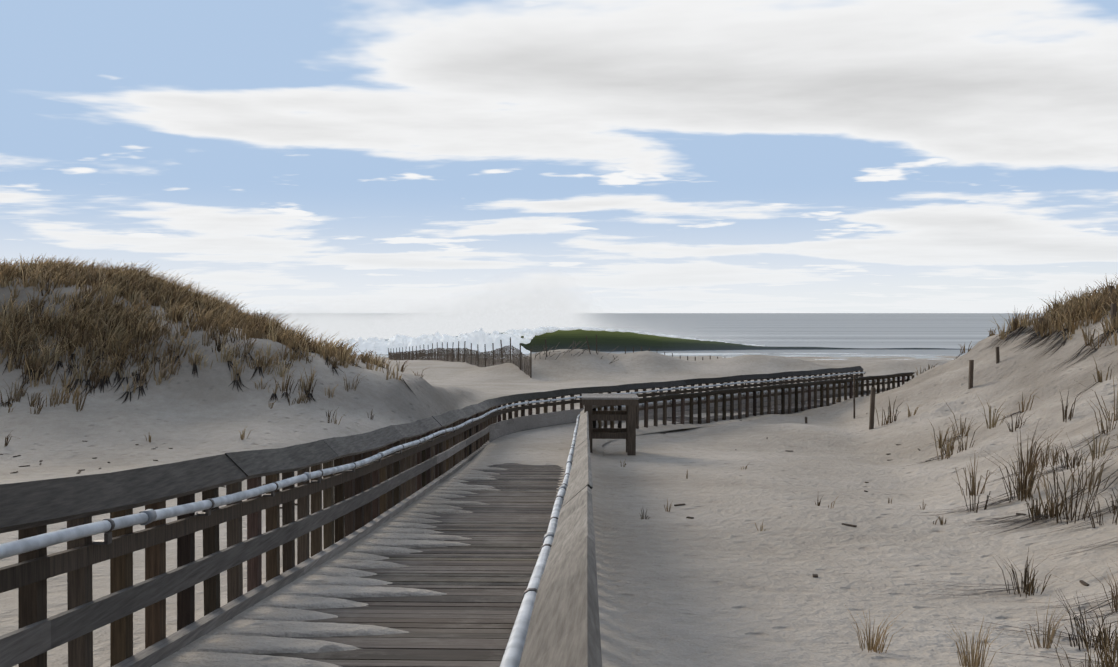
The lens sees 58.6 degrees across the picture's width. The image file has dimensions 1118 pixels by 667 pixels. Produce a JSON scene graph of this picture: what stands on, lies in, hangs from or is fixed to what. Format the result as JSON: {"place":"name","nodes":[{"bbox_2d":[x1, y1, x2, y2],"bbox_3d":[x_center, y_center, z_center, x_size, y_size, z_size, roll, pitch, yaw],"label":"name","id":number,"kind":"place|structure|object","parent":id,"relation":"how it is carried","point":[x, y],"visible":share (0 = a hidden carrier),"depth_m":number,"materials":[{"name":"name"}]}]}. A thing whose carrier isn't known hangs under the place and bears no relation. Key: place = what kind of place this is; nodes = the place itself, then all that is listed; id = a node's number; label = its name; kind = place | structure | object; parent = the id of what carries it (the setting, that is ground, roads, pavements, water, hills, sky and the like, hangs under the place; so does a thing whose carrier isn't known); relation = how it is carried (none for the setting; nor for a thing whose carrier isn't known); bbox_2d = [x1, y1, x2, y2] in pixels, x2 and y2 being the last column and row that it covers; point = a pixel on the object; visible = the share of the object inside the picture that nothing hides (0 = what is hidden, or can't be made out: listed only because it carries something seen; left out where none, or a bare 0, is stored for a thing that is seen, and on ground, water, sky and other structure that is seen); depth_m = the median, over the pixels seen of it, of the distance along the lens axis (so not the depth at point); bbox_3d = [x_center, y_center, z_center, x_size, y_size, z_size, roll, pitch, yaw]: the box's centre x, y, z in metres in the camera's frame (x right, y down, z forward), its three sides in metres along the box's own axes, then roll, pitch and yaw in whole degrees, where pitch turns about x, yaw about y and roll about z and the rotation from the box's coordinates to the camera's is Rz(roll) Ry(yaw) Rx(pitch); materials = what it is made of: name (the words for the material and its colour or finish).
{"place":"outdoors","nodes":[
{"label":"outdoors","id":0,"kind":"place"},
{"bbox_2d":[99,419,713,666],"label":"sand on boardwalk","id":1,"kind":"structure","parent":0,"point":[269,624],"depth_m":8.19,"materials":[{"name":"beige sand"}]},
{"bbox_2d":[0,278,1117,666],"bbox_3d":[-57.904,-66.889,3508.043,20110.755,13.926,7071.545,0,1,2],"label":"terrain","id":2,"kind":"structure","parent":0,"point":[720,580],"depth_m":17.27,"materials":[{"name":"beige sand"}]},
{"bbox_2d":[0,366,865,666],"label":"fence","id":3,"kind":"object","parent":2,"relation":"on","point":[370,482],"visible":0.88,"depth_m":6.92,"materials":[{"name":"brown wood"}]},
{"bbox_2d":[388,334,724,377],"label":"sand fence","id":4,"kind":"object","parent":2,"relation":"on","point":[460,356],"visible":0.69,"depth_m":75.22,"materials":[{"name":"brown wood"}]},
{"bbox_2d":[0,286,1115,585],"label":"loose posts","id":5,"kind":"object","parent":2,"relation":"on","point":[872,400],"visible":0.48,"depth_m":29.70,"materials":[{"name":"brown wood"}]},
{"bbox_2d":[0,254,1117,666],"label":"grass","id":6,"kind":"structure","parent":2,"relation":"on","point":[84,324],"depth_m":29.25,"materials":[{"name":"plant"}]},
{"bbox_2d":[253,393,876,666],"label":"deck","id":7,"kind":"structure","parent":2,"relation":"on","point":[481,581],"depth_m":8.46,"materials":[{"name":"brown wood"}]},
{"bbox_2d":[582,394,638,454],"bbox_3d":[1.218,2.228,24.057,1.340,1.464,1.210,0,1,2],"label":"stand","id":8,"kind":"object","parent":2,"relation":"on","point":[628,415],"visible":0.81,"depth_m":23.50,"materials":[{"name":"brown wood"}]},
{"bbox_2d":[500,372,913,666],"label":"fence","id":9,"kind":"object","parent":2,"relation":"on","point":[557,623],"visible":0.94,"depth_m":4.34,"materials":[{"name":"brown wood"}]},
{"bbox_2d":[0,0,1117,312],"label":"sky","id":10,"kind":"structure","parent":0,"point":[653,156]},
{"bbox_2d":[245,313,1050,358],"bbox_3d":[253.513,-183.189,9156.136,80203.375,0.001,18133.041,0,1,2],"label":"sea","id":11,"kind":"structure","parent":0,"point":[950,333],"depth_m":362.38,"materials":[{"name":"grey liquid"}]},
{"bbox_2d":[384,326,941,359],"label":"foam","id":12,"kind":"object","parent":11,"relation":"on","point":[528,334],"visible":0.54,"depth_m":155.68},
{"bbox_2d":[384,329,944,351],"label":"wave","id":13,"kind":"object","parent":11,"relation":"on","point":[608,341],"visible":0.33,"depth_m":158.78,"materials":[{"name":"liquid"}]},
{"bbox_2d":[322,328,529,353],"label":"breaking wave foam","id":14,"kind":"object","parent":13,"relation":"on","point":[480,337],"visible":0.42,"depth_m":147.88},
{"bbox_2d":[259,270,880,343],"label":"spray","id":15,"kind":"object","parent":13,"relation":"on","point":[546,310],"visible":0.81,"depth_m":160.14,"materials":[{"name":"white liquid"}]}
]}

